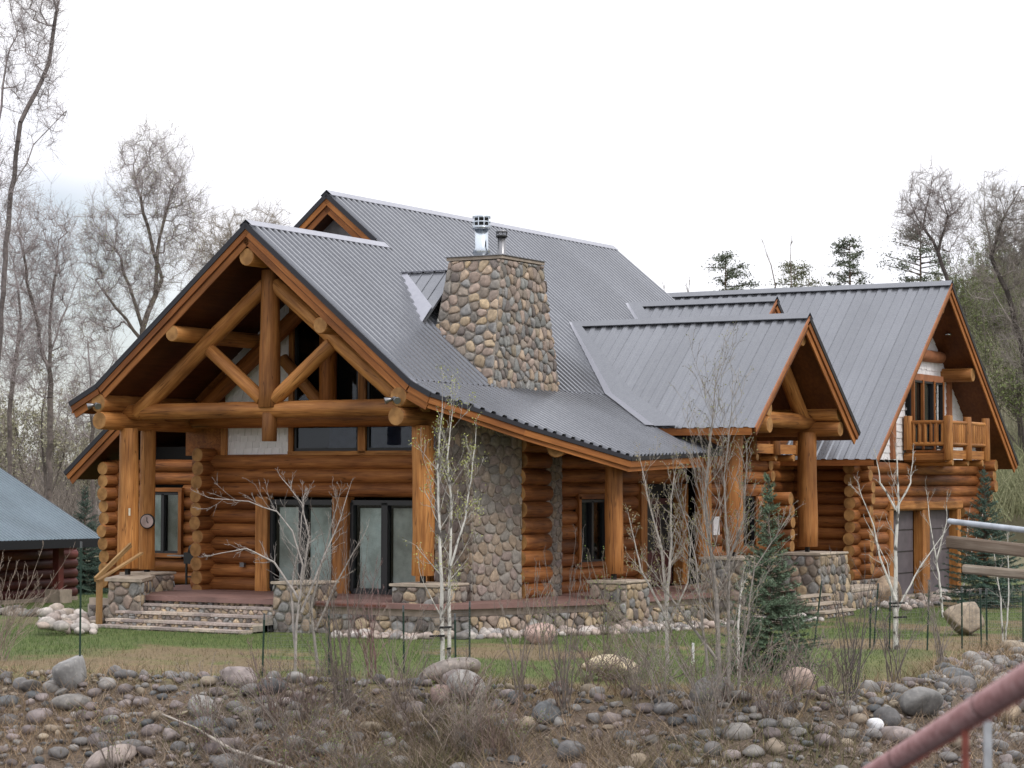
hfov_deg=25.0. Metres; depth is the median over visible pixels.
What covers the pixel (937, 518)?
garage door
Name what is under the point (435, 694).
boulder
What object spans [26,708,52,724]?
river cobble
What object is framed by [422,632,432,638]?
border rock
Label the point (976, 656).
river cobble
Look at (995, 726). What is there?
river cobble
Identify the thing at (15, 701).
river cobble
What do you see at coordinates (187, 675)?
river cobble
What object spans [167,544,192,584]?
grill
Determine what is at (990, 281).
bare tree
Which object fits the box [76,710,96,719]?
river cobble
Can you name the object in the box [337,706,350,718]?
river cobble
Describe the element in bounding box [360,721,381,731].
river cobble
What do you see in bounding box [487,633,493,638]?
border rock
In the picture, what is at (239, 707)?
river cobble
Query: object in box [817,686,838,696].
river cobble
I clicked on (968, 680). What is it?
river cobble
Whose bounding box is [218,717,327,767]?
bare shrub
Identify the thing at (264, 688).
bare shrub
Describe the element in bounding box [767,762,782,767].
river cobble
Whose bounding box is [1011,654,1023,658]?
river cobble
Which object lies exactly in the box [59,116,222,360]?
cottonwood
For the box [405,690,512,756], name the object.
bare shrub
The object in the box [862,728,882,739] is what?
river cobble
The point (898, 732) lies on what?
river cobble
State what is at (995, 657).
river cobble
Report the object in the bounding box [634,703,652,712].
river cobble
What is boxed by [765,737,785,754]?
river cobble
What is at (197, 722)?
river cobble
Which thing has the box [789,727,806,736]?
river cobble
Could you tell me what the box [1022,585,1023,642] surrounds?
fence post
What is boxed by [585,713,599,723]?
river cobble
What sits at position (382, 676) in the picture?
river cobble
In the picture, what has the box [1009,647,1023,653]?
river cobble
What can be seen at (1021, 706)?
river cobble
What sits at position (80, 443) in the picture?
bare tree
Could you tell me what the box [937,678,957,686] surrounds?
river cobble
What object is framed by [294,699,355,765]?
bare shrub
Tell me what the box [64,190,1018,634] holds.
log house
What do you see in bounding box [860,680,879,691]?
river cobble
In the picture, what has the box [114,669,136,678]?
river cobble
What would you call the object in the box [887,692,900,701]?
river cobble
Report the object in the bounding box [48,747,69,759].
river cobble
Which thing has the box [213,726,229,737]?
river cobble
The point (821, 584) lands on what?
fence post
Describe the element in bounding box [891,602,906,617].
tree tie
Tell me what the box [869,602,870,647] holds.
fence post
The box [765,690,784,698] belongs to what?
river cobble
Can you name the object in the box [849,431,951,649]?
aspen
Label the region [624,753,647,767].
river cobble
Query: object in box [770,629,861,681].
bare shrub
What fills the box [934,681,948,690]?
river cobble
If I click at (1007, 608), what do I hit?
aspen
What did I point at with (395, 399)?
floodlight
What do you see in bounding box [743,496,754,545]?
window
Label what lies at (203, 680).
river cobble
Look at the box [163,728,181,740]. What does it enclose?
river cobble
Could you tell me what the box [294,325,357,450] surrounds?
gable window
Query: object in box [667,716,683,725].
river cobble
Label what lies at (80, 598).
fence post
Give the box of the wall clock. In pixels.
[140,514,154,528]
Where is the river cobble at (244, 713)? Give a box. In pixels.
[239,710,253,719]
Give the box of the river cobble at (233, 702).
[226,700,241,710]
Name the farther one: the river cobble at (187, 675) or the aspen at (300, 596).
the aspen at (300, 596)
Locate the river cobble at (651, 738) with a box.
[645,734,659,744]
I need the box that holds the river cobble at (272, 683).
[257,678,286,694]
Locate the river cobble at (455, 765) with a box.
[450,762,469,767]
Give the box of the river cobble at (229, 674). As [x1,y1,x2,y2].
[219,666,257,687]
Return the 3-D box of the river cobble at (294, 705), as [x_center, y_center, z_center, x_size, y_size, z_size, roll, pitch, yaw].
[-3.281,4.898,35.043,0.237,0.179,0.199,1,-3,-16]
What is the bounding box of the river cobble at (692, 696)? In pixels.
[688,675,733,703]
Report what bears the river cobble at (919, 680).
on the ground at (233, 656)
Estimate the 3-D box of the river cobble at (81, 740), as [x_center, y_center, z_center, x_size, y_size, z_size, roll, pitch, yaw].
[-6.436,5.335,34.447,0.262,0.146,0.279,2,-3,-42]
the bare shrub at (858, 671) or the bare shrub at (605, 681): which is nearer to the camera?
the bare shrub at (858, 671)
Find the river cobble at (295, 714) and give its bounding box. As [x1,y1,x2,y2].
[284,710,303,720]
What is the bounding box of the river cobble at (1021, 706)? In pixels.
[1016,698,1023,711]
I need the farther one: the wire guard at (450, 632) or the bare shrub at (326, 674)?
the wire guard at (450, 632)
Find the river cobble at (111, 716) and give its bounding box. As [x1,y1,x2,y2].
[101,715,118,723]
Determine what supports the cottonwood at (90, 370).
on the ground at (1018, 537)
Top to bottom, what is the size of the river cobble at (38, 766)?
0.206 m
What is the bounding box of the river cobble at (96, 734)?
[87,732,107,746]
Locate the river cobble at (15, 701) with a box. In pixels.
[0,695,19,707]
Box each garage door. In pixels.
[894,510,913,594]
[930,509,949,590]
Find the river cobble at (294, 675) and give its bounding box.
[286,671,304,682]
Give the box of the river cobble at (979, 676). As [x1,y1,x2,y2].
[974,674,987,685]
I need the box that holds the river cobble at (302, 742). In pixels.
[283,735,303,749]
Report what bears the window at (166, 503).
in the log house
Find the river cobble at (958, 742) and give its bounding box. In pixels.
[951,737,972,749]
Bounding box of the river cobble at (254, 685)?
[239,683,258,694]
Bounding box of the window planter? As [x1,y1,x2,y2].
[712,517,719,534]
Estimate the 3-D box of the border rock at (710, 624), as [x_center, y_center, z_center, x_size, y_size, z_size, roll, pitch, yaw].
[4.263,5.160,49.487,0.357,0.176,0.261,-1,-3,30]
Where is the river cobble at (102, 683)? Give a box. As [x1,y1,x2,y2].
[98,677,116,690]
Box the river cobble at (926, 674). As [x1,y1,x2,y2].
[918,673,931,678]
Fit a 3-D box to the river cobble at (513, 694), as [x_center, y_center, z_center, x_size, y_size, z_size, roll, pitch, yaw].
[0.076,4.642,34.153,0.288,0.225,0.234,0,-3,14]
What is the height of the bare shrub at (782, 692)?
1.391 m
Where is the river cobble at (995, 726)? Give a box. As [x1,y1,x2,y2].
[982,722,999,730]
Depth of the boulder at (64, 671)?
36.14 m
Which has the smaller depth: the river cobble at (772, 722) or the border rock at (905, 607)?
the river cobble at (772, 722)
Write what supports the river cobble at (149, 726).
on the ground at (233, 656)
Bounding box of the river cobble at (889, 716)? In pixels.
[873,706,900,725]
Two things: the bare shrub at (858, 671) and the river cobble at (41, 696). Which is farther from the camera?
the river cobble at (41, 696)
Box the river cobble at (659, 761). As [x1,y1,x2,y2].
[652,757,667,767]
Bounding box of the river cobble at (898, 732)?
[880,726,915,742]
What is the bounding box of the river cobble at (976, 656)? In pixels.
[962,651,981,661]
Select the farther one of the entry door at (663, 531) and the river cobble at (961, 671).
the entry door at (663, 531)
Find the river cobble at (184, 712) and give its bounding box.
[176,710,187,716]
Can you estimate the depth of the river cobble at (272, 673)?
36.03 m
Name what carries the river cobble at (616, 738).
on the ground at (233, 656)
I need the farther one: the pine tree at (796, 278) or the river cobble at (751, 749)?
the pine tree at (796, 278)
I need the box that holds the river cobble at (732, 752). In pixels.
[722,749,741,759]
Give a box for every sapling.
[304,476,369,673]
[639,322,805,702]
[731,562,750,684]
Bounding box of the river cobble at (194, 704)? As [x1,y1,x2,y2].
[187,695,216,716]
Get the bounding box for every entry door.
[647,498,656,584]
[657,498,671,584]
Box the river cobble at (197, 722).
[192,716,216,733]
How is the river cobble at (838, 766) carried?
on the ground at (233, 656)
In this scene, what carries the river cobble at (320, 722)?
on the ground at (233, 656)
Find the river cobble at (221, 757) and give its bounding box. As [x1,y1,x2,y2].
[212,753,238,767]
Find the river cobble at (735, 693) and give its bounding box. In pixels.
[731,690,752,700]
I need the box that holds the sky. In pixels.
[0,0,1023,472]
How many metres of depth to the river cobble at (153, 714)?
34.87 m
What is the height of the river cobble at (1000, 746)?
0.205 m
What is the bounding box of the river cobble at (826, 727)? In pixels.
[813,724,831,733]
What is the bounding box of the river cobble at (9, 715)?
[0,713,18,725]
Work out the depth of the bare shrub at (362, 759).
32.41 m
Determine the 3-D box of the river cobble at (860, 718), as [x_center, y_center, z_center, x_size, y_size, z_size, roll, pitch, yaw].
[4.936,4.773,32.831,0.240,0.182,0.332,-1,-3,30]
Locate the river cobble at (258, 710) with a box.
[252,705,270,715]
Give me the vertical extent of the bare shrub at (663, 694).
1.830 m
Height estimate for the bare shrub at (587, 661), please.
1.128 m
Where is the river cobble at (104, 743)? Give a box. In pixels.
[97,741,110,749]
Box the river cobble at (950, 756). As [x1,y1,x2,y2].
[938,751,957,761]
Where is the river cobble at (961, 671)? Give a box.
[937,667,975,679]
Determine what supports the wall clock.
attached to the log house
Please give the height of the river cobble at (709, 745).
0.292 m
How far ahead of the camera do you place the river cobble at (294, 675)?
35.83 m
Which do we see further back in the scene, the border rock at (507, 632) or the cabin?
the cabin
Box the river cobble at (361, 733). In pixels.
[347,732,364,742]
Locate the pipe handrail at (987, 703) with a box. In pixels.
[863,663,1023,767]
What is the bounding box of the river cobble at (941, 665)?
[933,662,954,670]
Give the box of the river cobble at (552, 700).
[546,698,555,704]
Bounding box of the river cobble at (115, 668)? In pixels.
[107,665,121,675]
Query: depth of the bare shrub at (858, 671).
33.46 m
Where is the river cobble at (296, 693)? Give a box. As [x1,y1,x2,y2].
[293,690,304,701]
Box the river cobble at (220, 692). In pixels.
[208,687,225,695]
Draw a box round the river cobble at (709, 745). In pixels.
[703,741,721,757]
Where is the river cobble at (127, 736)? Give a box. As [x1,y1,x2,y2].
[125,731,137,738]
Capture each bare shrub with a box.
[0,541,74,660]
[67,703,143,767]
[171,678,222,751]
[174,652,238,718]
[191,697,272,736]
[198,735,272,767]
[203,704,345,767]
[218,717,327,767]
[220,680,270,736]
[228,660,389,764]
[236,637,310,720]
[244,648,321,731]
[273,651,355,715]
[277,659,326,725]
[286,714,417,767]
[288,498,378,717]
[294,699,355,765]
[298,628,386,717]
[317,644,367,706]
[322,718,363,767]
[346,556,391,678]
[346,591,455,715]
[370,633,430,710]
[371,672,470,741]
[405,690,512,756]
[410,692,458,732]
[423,665,498,756]
[429,645,502,708]
[429,647,511,740]
[446,678,530,760]
[457,669,511,709]
[486,695,548,755]
[487,558,556,705]
[519,569,565,659]
[521,621,584,707]
[534,524,591,713]
[543,616,584,688]
[561,620,648,685]
[565,624,650,688]
[566,649,610,686]
[577,546,629,653]
[587,620,663,691]
[590,591,721,713]
[592,646,649,689]
[595,656,692,690]
[615,621,682,689]
[623,621,659,708]
[632,608,782,729]
[658,604,745,687]
[687,658,769,703]
[693,614,785,689]
[723,634,815,727]
[730,635,790,691]
[735,615,786,706]
[738,635,826,719]
[745,608,844,714]
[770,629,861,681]
[797,636,862,702]
[799,659,867,719]
[812,616,866,693]
[823,539,890,703]
[848,581,953,682]
[912,568,968,663]
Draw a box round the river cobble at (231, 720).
[220,718,238,729]
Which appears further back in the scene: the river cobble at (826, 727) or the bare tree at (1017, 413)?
the bare tree at (1017, 413)
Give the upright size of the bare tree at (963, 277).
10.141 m
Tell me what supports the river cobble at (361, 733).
on the ground at (233, 656)
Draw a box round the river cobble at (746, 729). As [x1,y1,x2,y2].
[721,722,752,740]
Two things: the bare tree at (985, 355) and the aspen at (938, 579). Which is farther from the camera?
the bare tree at (985, 355)
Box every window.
[155,492,184,553]
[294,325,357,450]
[367,380,435,450]
[574,499,604,561]
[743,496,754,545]
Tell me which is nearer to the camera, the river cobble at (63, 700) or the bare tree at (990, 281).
the river cobble at (63, 700)
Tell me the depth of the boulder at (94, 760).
33.49 m
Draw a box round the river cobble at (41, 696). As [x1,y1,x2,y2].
[35,693,48,700]
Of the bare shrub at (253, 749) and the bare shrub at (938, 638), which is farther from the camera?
the bare shrub at (938, 638)
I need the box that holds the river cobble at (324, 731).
[314,730,327,740]
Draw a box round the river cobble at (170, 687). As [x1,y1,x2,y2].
[157,685,178,692]
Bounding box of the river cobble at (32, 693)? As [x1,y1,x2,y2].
[25,690,39,698]
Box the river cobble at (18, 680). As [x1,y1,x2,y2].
[12,677,26,688]
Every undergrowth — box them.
[2,451,101,553]
[959,243,1023,521]
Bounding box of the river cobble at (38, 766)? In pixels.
[31,764,46,767]
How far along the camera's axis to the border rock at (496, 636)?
45.87 m
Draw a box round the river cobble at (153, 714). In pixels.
[150,710,165,721]
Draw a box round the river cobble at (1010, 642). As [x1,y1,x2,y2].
[999,640,1023,649]
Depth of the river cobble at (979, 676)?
37.91 m
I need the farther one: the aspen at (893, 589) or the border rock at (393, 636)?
the border rock at (393, 636)
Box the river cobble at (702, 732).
[695,728,710,738]
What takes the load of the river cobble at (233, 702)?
on the ground at (233, 656)
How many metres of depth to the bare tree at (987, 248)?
212.52 m
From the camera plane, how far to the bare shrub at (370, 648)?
36.23 m
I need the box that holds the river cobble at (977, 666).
[971,665,985,672]
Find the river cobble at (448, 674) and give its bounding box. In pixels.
[441,669,461,684]
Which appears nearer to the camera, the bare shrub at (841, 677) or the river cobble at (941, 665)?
the bare shrub at (841, 677)
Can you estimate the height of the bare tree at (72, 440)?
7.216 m
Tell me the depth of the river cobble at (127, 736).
34.38 m
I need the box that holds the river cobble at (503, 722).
[493,718,516,728]
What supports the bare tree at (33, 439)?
on the ground at (1018, 537)
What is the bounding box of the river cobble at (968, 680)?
[951,675,976,691]
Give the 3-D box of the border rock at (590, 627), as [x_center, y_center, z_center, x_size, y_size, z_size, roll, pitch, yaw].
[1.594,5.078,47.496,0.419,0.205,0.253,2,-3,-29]
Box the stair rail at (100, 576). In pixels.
[94,543,143,623]
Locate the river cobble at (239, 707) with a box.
[232,706,251,714]
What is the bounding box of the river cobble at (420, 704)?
[400,701,426,715]
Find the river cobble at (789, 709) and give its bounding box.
[779,701,795,712]
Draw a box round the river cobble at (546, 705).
[531,700,560,723]
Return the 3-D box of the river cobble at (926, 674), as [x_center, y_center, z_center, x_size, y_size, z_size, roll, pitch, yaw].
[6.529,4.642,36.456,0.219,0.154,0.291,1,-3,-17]
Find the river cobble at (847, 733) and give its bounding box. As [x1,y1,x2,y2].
[838,728,859,738]
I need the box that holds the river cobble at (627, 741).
[622,740,639,748]
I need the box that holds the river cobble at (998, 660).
[995,658,1007,666]
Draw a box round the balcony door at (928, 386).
[905,380,942,450]
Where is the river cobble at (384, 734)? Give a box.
[378,731,392,739]
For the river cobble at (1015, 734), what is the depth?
34.11 m
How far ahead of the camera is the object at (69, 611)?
50.66 m
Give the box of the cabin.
[0,467,99,604]
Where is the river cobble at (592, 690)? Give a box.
[588,686,604,697]
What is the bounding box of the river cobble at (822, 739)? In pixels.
[814,733,835,746]
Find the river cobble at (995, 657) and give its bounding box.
[992,655,1009,660]
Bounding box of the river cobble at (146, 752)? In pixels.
[136,746,155,757]
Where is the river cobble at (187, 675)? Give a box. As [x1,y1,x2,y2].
[179,671,193,680]
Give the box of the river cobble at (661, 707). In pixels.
[653,702,677,714]
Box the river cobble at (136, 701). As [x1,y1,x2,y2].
[133,696,149,706]
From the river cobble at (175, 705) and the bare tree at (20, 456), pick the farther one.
the bare tree at (20, 456)
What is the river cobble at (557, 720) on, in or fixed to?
on the ground at (233, 656)
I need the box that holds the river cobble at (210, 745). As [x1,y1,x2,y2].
[203,738,242,753]
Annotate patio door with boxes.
[269,497,331,590]
[349,498,414,594]
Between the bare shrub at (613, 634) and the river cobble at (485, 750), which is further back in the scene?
the bare shrub at (613, 634)
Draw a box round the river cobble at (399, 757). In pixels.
[388,755,409,767]
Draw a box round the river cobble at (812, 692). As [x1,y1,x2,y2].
[801,690,816,698]
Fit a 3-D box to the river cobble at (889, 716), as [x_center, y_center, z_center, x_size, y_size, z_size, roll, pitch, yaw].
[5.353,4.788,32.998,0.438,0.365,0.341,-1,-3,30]
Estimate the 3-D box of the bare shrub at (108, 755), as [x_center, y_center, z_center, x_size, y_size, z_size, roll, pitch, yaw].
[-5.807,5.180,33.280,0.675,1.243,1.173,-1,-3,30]
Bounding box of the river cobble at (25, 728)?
[21,725,35,734]
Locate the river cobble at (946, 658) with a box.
[935,656,951,663]
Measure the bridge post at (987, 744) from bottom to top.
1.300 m
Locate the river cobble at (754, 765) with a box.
[744,763,762,767]
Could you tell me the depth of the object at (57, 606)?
51.47 m
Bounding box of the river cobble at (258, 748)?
[250,746,269,751]
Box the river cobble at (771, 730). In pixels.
[762,727,782,739]
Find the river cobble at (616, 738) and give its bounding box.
[614,730,636,741]
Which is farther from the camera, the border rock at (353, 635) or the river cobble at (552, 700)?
the border rock at (353, 635)
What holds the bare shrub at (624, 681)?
on the ground at (233, 656)
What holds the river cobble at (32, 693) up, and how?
on the ground at (233, 656)
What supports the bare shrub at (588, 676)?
on the ground at (233, 656)
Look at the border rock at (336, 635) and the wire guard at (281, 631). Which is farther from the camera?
the border rock at (336, 635)
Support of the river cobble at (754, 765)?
on the ground at (233, 656)
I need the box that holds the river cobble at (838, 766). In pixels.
[832,765,847,767]
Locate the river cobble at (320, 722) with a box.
[311,718,328,728]
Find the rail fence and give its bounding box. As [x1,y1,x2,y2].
[946,518,1023,578]
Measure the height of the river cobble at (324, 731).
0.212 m
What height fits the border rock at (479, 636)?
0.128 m
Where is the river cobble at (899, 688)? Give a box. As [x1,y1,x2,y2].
[890,684,909,693]
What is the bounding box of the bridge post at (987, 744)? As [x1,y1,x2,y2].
[983,720,991,767]
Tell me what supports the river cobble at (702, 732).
on the ground at (233, 656)
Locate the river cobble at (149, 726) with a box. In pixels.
[141,724,163,735]
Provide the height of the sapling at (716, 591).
5.758 m
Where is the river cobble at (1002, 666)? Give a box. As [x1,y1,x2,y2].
[992,664,1004,671]
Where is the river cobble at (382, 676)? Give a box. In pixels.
[372,674,385,683]
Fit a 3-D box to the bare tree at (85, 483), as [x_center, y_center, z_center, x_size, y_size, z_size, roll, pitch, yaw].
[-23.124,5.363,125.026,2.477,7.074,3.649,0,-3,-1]
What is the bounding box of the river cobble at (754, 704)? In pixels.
[753,700,769,711]
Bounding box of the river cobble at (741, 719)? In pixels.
[734,715,749,722]
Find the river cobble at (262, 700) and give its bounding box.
[255,695,266,704]
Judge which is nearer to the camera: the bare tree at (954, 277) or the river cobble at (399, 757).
the river cobble at (399, 757)
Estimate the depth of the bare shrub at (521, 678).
33.96 m
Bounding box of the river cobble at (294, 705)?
[288,701,300,709]
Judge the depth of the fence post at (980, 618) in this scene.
42.85 m
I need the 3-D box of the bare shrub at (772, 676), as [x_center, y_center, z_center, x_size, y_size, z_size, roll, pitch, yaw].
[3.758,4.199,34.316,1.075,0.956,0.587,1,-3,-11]
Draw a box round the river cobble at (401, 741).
[398,740,409,751]
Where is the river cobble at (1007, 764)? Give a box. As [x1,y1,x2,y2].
[999,762,1016,767]
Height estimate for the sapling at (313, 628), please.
3.191 m
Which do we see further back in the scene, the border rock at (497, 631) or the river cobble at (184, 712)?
the border rock at (497, 631)
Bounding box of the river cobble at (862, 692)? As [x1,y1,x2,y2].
[851,689,863,695]
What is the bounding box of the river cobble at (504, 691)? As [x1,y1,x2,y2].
[499,689,513,697]
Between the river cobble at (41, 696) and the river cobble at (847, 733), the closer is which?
the river cobble at (847, 733)
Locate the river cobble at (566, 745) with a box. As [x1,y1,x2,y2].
[557,740,586,760]
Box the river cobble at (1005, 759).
[996,754,1012,763]
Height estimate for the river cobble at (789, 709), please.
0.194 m
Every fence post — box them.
[79,542,81,655]
[261,613,264,675]
[328,609,329,674]
[402,605,404,672]
[454,614,455,657]
[469,601,470,655]
[814,580,822,640]
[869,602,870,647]
[873,583,878,646]
[889,596,890,648]
[926,580,929,650]
[961,587,962,648]
[979,589,981,647]
[985,589,987,648]
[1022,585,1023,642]
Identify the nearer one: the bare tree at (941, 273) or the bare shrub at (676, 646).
the bare shrub at (676, 646)
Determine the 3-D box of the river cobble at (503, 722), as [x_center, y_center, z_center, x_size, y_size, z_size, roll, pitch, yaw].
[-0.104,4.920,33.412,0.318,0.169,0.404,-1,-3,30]
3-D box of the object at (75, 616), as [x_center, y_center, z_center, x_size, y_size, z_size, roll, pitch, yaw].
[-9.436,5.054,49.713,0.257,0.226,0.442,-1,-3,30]
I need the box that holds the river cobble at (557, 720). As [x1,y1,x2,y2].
[553,717,565,726]
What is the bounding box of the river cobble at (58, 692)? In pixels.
[54,688,68,695]
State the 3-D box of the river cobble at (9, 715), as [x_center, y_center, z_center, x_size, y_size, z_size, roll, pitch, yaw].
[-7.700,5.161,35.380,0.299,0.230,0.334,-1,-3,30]
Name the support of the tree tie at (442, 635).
attached to the aspen at (442, 612)
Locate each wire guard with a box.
[267,607,326,674]
[423,608,469,667]
[868,589,922,650]
[969,589,1021,646]
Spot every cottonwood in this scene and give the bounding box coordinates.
[0,0,78,360]
[0,177,95,501]
[0,208,68,474]
[36,307,128,549]
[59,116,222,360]
[180,189,293,277]
[876,148,984,281]
[957,161,1023,385]
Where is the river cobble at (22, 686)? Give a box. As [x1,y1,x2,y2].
[18,679,40,691]
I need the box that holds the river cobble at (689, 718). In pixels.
[686,714,702,724]
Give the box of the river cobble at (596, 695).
[594,693,606,701]
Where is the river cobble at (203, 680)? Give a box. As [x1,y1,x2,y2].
[199,676,217,685]
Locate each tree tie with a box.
[430,626,451,649]
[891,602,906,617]
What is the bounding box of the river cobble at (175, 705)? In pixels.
[169,700,183,708]
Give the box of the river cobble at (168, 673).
[162,670,177,676]
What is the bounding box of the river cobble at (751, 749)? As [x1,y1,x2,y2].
[742,744,764,757]
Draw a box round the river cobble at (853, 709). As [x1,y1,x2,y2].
[841,705,857,715]
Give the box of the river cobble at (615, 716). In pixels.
[601,712,622,723]
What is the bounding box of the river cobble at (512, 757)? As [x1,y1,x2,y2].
[507,755,520,764]
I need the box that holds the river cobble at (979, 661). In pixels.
[973,659,992,673]
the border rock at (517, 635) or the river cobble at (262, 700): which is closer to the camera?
the river cobble at (262, 700)
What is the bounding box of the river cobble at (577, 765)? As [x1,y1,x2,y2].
[570,762,586,767]
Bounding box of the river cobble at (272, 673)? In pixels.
[267,671,281,677]
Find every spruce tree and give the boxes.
[70,485,108,594]
[712,472,830,676]
[933,464,1023,609]
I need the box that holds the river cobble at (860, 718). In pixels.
[851,713,866,724]
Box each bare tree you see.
[0,339,90,497]
[0,374,21,476]
[0,393,32,466]
[0,397,16,469]
[1,371,56,486]
[29,394,77,478]
[37,400,71,463]
[53,434,78,501]
[59,424,99,511]
[61,419,86,459]
[67,422,88,458]
[75,422,100,493]
[761,237,792,287]
[923,255,963,301]
[929,259,968,295]
[949,255,978,313]
[949,261,968,297]
[950,253,975,295]
[951,262,981,313]
[955,223,1006,288]
[957,249,990,312]
[959,273,998,351]
[961,250,1000,342]
[965,253,1011,309]
[966,267,1015,364]
[970,317,1001,382]
[974,212,1023,270]
[976,287,1012,345]
[977,278,1006,342]
[982,305,1023,464]
[985,269,1021,368]
[989,263,1023,351]
[992,339,1023,463]
[998,227,1022,273]
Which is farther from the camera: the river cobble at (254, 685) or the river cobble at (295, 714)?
the river cobble at (254, 685)
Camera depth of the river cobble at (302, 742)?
33.59 m
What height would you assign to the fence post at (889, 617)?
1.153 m
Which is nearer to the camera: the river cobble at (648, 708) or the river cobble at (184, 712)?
the river cobble at (648, 708)
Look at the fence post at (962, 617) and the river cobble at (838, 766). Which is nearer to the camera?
the river cobble at (838, 766)
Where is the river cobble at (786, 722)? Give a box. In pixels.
[778,717,800,727]
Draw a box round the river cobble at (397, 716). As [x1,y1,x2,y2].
[391,711,402,723]
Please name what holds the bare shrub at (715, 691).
on the ground at (233, 656)
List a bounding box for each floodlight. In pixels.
[86,402,100,409]
[384,396,400,403]
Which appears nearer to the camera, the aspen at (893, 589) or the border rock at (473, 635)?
the aspen at (893, 589)
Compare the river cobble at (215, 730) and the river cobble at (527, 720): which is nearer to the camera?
the river cobble at (527, 720)
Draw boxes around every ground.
[0,580,1023,767]
[78,352,1023,585]
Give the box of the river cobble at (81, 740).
[72,737,86,745]
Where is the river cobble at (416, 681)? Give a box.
[407,678,422,686]
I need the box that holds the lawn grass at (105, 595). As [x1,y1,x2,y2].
[0,592,1023,705]
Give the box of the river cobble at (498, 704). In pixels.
[490,699,504,711]
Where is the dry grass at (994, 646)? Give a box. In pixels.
[0,628,1023,767]
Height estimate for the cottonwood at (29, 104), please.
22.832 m
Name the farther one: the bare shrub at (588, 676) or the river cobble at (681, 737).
the bare shrub at (588, 676)
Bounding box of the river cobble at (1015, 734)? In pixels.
[1009,732,1023,742]
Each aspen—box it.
[190,469,352,670]
[403,365,487,660]
[622,434,706,664]
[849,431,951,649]
[922,476,950,617]
[959,505,982,603]
[990,533,1013,641]
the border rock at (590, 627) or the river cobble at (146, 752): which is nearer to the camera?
the river cobble at (146, 752)
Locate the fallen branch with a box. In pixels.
[162,713,292,767]
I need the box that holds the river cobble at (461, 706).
[447,704,463,713]
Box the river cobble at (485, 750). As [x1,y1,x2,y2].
[484,748,497,755]
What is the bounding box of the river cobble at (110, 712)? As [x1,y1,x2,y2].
[103,707,122,715]
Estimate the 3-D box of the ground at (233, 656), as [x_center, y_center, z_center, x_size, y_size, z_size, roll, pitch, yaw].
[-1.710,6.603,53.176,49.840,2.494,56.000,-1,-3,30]
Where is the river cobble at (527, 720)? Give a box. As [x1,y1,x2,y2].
[516,716,536,730]
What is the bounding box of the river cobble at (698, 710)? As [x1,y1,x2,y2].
[694,706,705,715]
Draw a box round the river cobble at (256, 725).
[250,720,278,731]
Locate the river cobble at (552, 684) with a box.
[548,681,565,690]
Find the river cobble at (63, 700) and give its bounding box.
[50,694,90,709]
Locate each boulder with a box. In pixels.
[52,655,86,690]
[84,744,136,767]
[315,743,343,754]
[418,657,480,683]
[430,684,451,705]
[446,669,485,700]
[524,623,555,644]
[581,654,637,677]
[783,667,815,690]
[866,718,883,729]
[875,575,901,602]
[899,687,943,715]
[943,602,984,634]
[996,704,1020,721]
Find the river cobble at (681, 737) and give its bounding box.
[675,734,686,741]
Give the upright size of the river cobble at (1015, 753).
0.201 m
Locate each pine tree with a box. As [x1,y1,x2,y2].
[701,250,761,290]
[765,260,824,287]
[824,234,873,285]
[876,224,974,339]
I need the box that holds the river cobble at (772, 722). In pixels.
[757,718,776,728]
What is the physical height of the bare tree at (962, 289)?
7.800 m
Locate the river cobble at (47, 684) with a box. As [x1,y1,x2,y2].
[42,680,60,692]
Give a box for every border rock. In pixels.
[16,610,31,616]
[331,630,341,637]
[351,633,359,637]
[359,628,369,634]
[390,633,399,639]
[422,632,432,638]
[444,630,453,638]
[456,632,468,639]
[468,631,476,638]
[476,634,483,638]
[479,630,490,637]
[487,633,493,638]
[491,628,503,634]
[494,633,501,638]
[503,628,512,636]
[512,633,519,638]
[568,628,577,635]
[582,626,597,632]
[591,629,600,634]
[630,625,641,633]
[704,621,714,627]
[900,604,911,610]
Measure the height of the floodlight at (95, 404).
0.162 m
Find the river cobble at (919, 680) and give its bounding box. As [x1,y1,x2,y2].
[898,677,925,684]
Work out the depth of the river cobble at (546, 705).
33.19 m
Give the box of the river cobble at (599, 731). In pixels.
[591,729,602,738]
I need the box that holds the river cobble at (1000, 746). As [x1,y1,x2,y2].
[992,739,1008,752]
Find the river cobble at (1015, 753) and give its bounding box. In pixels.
[1005,750,1023,761]
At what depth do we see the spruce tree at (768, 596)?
37.78 m
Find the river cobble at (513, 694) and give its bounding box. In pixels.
[507,690,526,704]
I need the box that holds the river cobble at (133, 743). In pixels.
[121,739,144,746]
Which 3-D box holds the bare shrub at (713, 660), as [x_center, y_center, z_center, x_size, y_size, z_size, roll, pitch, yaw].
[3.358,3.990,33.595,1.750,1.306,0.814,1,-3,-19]

